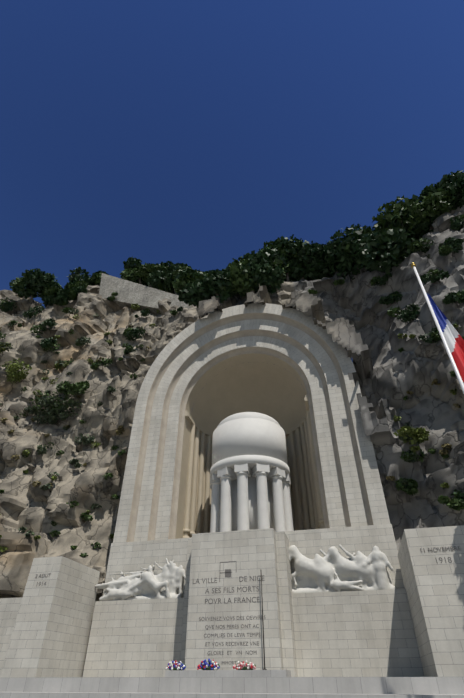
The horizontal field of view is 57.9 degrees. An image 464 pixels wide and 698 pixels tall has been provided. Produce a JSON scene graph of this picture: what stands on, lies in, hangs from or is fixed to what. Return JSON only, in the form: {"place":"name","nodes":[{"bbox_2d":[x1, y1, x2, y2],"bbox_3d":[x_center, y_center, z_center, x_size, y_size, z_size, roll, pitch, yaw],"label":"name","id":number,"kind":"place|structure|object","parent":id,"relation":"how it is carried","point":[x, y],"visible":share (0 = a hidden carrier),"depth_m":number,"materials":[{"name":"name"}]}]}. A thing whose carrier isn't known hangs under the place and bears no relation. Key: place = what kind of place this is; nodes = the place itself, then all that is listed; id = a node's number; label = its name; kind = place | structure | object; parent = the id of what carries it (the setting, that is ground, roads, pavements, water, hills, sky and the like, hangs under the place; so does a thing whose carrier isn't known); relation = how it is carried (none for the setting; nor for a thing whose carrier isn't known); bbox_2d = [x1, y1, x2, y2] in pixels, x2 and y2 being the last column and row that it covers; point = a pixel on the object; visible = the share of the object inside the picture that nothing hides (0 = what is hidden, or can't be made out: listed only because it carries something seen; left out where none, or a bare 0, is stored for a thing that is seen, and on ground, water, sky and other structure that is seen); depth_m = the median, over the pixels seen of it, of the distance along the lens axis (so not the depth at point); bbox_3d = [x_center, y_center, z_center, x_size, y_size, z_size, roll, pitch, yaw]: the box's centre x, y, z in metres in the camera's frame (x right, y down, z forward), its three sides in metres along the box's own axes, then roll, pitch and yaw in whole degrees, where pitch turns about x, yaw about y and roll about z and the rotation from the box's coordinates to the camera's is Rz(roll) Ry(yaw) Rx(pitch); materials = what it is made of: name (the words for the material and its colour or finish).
{"place":"outdoors","nodes":[
{"label":"outdoors","id":0,"kind":"place"},
{"bbox_2d":[0,205,463,601],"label":"cliff rock","id":1,"kind":"object","parent":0,"point":[358,322],"visible":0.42,"depth_m":40.09,"materials":[{"name":"stone"}]},
{"bbox_2d":[99,273,192,314],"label":"retaining wall","id":2,"kind":"structure","parent":1,"relation":"on","point":[132,293],"depth_m":65.07,"materials":[{"name":"grey stone"}]},
{"bbox_2d":[0,214,463,557],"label":"cliff shrubs","id":3,"kind":"object","parent":1,"relation":"on","point":[406,433],"visible":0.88,"depth_m":44.05,"materials":[{"name":"green plant"}]},
{"bbox_2d":[9,170,463,307],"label":"trees","id":4,"kind":"object","parent":1,"relation":"on","point":[274,262],"visible":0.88,"depth_m":48.84,"materials":[{"name":"green plant"}]},
{"bbox_2d":[29,209,449,316],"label":"tree trunks","id":5,"kind":"object","parent":1,"relation":"on","point":[287,275],"visible":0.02,"depth_m":53.00,"materials":[{"name":"brown plant"}]},
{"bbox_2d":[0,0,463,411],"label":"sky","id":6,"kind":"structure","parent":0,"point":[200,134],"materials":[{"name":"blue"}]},
{"label":"ground","id":7,"kind":"structure","parent":0,"visible":0},
{"bbox_2d":[0,670,463,697],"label":"terrace steps","id":8,"kind":"structure","parent":7,"relation":"on","point":[227,684],"depth_m":18.41,"materials":[{"name":"grey stone"}]},
{"bbox_2d":[0,597,21,672],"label":"wall","id":9,"kind":"structure","parent":8,"relation":"on","point":[9,608],"depth_m":28.27,"materials":[{"name":"stone"}]},
{"bbox_2d":[0,556,99,677],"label":"pylon","id":10,"kind":"object","parent":8,"relation":"on","point":[50,635],"visible":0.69,"depth_m":26.42,"materials":[{"name":"stone"}]},
{"bbox_2d":[165,661,185,669],"bbox_3d":[-3.065,17.555,23.224,1.183,0.499,0.537,-9,-39,11],"label":"wreath","id":11,"kind":"object","parent":8,"relation":"on","point":[175,665],"visible":0.98,"depth_m":23.06,"materials":[{"name":"multicoloured plant"}]},
{"bbox_2d":[197,659,219,669],"bbox_3d":[-1.234,17.244,22.878,1.275,0.566,0.543,-9,-39,11],"label":"wreath","id":12,"kind":"object","parent":8,"relation":"on","point":[208,665],"visible":1,"depth_m":22.72,"materials":[{"name":"multicoloured"}]},
{"bbox_2d":[181,528,297,676],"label":"block","id":13,"kind":"structure","parent":8,"relation":"on","point":[251,553],"depth_m":25.67,"materials":[{"name":"stone"}]},
{"bbox_2d":[193,578,216,583],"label":"engraved lettering","id":14,"kind":"object","parent":13,"relation":"attached to","point":[206,581],"visible":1,"depth_m":26.64,"materials":[{"name":"grey stone"}]},
{"bbox_2d":[219,561,235,581],"bbox_3d":[-0.254,14.149,26.655,1.100,1.150,0.008,-9,-39,11],"label":"emblem","id":15,"kind":"object","parent":13,"relation":"attached to","point":[227,572],"visible":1,"depth_m":26.63,"materials":[{"name":"grey stone"}]},
{"bbox_2d":[205,586,258,593],"bbox_3d":[-0.018,14.921,25.968,3.443,0.294,0.008,-9,-39,11],"label":"engraved lettering","id":16,"kind":"object","parent":13,"relation":"attached to","point":[232,589],"visible":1,"depth_m":25.96,"materials":[{"name":"grey stone"}]},
{"bbox_2d":[205,624,258,629],"bbox_3d":[-0.011,16.423,24.775,3.271,0.224,0.008,-9,-39,11],"label":"engraved lettering","id":17,"kind":"object","parent":13,"relation":"attached to","point":[229,626],"visible":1,"depth_m":24.81,"materials":[{"name":"grey stone"}]},
{"bbox_2d":[205,641,258,645],"bbox_3d":[-0.005,17.067,24.263,3.192,0.189,0.008,-9,-39,11],"label":"engraved lettering","id":18,"kind":"object","parent":13,"relation":"attached to","point":[233,642],"visible":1,"depth_m":24.20,"materials":[{"name":"grey stone"}]},
{"bbox_2d":[205,597,259,603],"bbox_3d":[-0.003,15.365,25.611,3.448,0.294,0.008,-9,-39,11],"label":"engraved lettering","id":19,"kind":"object","parent":13,"relation":"attached to","point":[230,600],"visible":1,"depth_m":25.60,"materials":[{"name":"grey stone"}]},
{"bbox_2d":[199,615,265,620],"bbox_3d":[-0.010,16.080,25.047,4.095,0.189,0.008,-9,-39,11],"label":"engraved lettering","id":20,"kind":"object","parent":13,"relation":"attached to","point":[250,617],"visible":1,"depth_m":25.09,"materials":[{"name":"grey stone"}]},
{"bbox_2d":[204,633,260,637],"bbox_3d":[-0.009,16.738,24.525,3.409,0.189,0.008,-9,-39,11],"label":"engraved lettering","id":21,"kind":"object","parent":13,"relation":"attached to","point":[231,633],"visible":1,"depth_m":24.56,"materials":[{"name":"grey stone"}]},
{"bbox_2d":[208,650,256,654],"bbox_3d":[-0.014,17.397,24.004,2.896,0.189,0.008,-9,-39,11],"label":"engraved lettering","id":22,"kind":"object","parent":13,"relation":"attached to","point":[228,654],"visible":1,"depth_m":24.02,"materials":[{"name":"grey stone"}]},
{"bbox_2d":[222,661,242,664],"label":"engraved lettering","id":23,"kind":"object","parent":13,"relation":"attached to","point":[224,662],"visible":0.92,"depth_m":23.77,"materials":[{"name":"grey stone"}]},
{"bbox_2d":[239,575,264,581],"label":"engraved lettering","id":24,"kind":"object","parent":13,"relation":"attached to","point":[251,578],"visible":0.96,"depth_m":26.08,"materials":[{"name":"grey stone"}]},
{"bbox_2d":[175,353,310,538],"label":"niche wall","id":25,"kind":"structure","parent":8,"relation":"on","point":[270,386],"depth_m":44.59,"materials":[{"name":"beige stone"}]},
{"bbox_2d":[210,412,293,532],"bbox_3d":[1.576,11.525,36.708,7.400,11.750,7.400,-9,-39,11],"label":"tempietto","id":26,"kind":"object","parent":25,"relation":"in","point":[250,482],"visible":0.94,"depth_m":34.42,"materials":[{"name":"stone"}]},
{"bbox_2d":[183,395,324,537],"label":"niche pilasters","id":27,"kind":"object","parent":25,"relation":"in","point":[311,483],"depth_m":39.14,"materials":[{"name":"beige stone"}]},
{"bbox_2d":[233,660,255,669],"bbox_3d":[0.702,16.976,22.470,1.256,0.463,0.542,-9,-39,11],"label":"wreath","id":28,"kind":"object","parent":8,"relation":"on","point":[245,665],"visible":1,"depth_m":22.30,"materials":[{"name":"red"}]},
{"bbox_2d":[113,303,389,542],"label":"arch bands","id":29,"kind":"object","parent":8,"relation":"on","point":[317,359],"visible":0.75,"depth_m":37.91,"materials":[{"name":"stone"}]},
{"bbox_2d":[82,524,423,676],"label":"podium wall","id":30,"kind":"structure","parent":8,"relation":"on","point":[368,633],"depth_m":26.84,"materials":[{"name":"stone"}]},
{"bbox_2d":[95,558,185,600],"bbox_3d":[-6.571,16.829,30.277,6.906,3.005,1.309,-9,-39,11],"label":"relief sculpture","id":31,"kind":"object","parent":30,"relation":"attached to","point":[166,582],"visible":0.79,"depth_m":29.77,"materials":[{"name":"stone"}]},
{"bbox_2d":[289,544,395,592],"bbox_3d":[7.059,14.563,27.677,6.802,3.294,1.286,-9,-39,11],"label":"relief sculpture","id":32,"kind":"object","parent":30,"relation":"attached to","point":[333,570],"visible":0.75,"depth_m":27.24,"materials":[{"name":"stone"}]},
{"bbox_2d":[260,569,266,669],"bbox_3d":[1.798,15.662,24.516,0.240,4.980,0.240,-9,-39,11],"label":"bronze rod","id":33,"kind":"object","parent":8,"relation":"on","point":[262,622],"visible":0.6,"depth_m":24.30,"materials":[{"name":"grey metal"}]},
{"bbox_2d":[398,525,463,676],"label":"pylon","id":34,"kind":"object","parent":8,"relation":"on","point":[434,592],"visible":0.78,"depth_m":20.93,"materials":[{"name":"stone"}]},
{"bbox_2d":[420,546,459,551],"bbox_3d":[10.775,10.348,21.663,1.936,0.210,0.008,-9,-39,11],"label":"engraved lettering","id":35,"kind":"object","parent":34,"relation":"attached to","point":[442,548],"visible":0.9,"depth_m":21.65,"materials":[{"name":"grey stone"}]},
{"bbox_2d":[435,557,451,563],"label":"engraved numerals","id":36,"kind":"object","parent":34,"relation":"attached to","point":[445,560],"visible":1,"depth_m":21.35,"materials":[{"name":"grey stone"}]},
{"bbox_2d":[411,262,463,393],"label":"flagpole with flag","id":37,"kind":"object","parent":7,"relation":"on","point":[452,340],"visible":1,"depth_m":18.48,"materials":[{"name":"white paint"}]}
]}

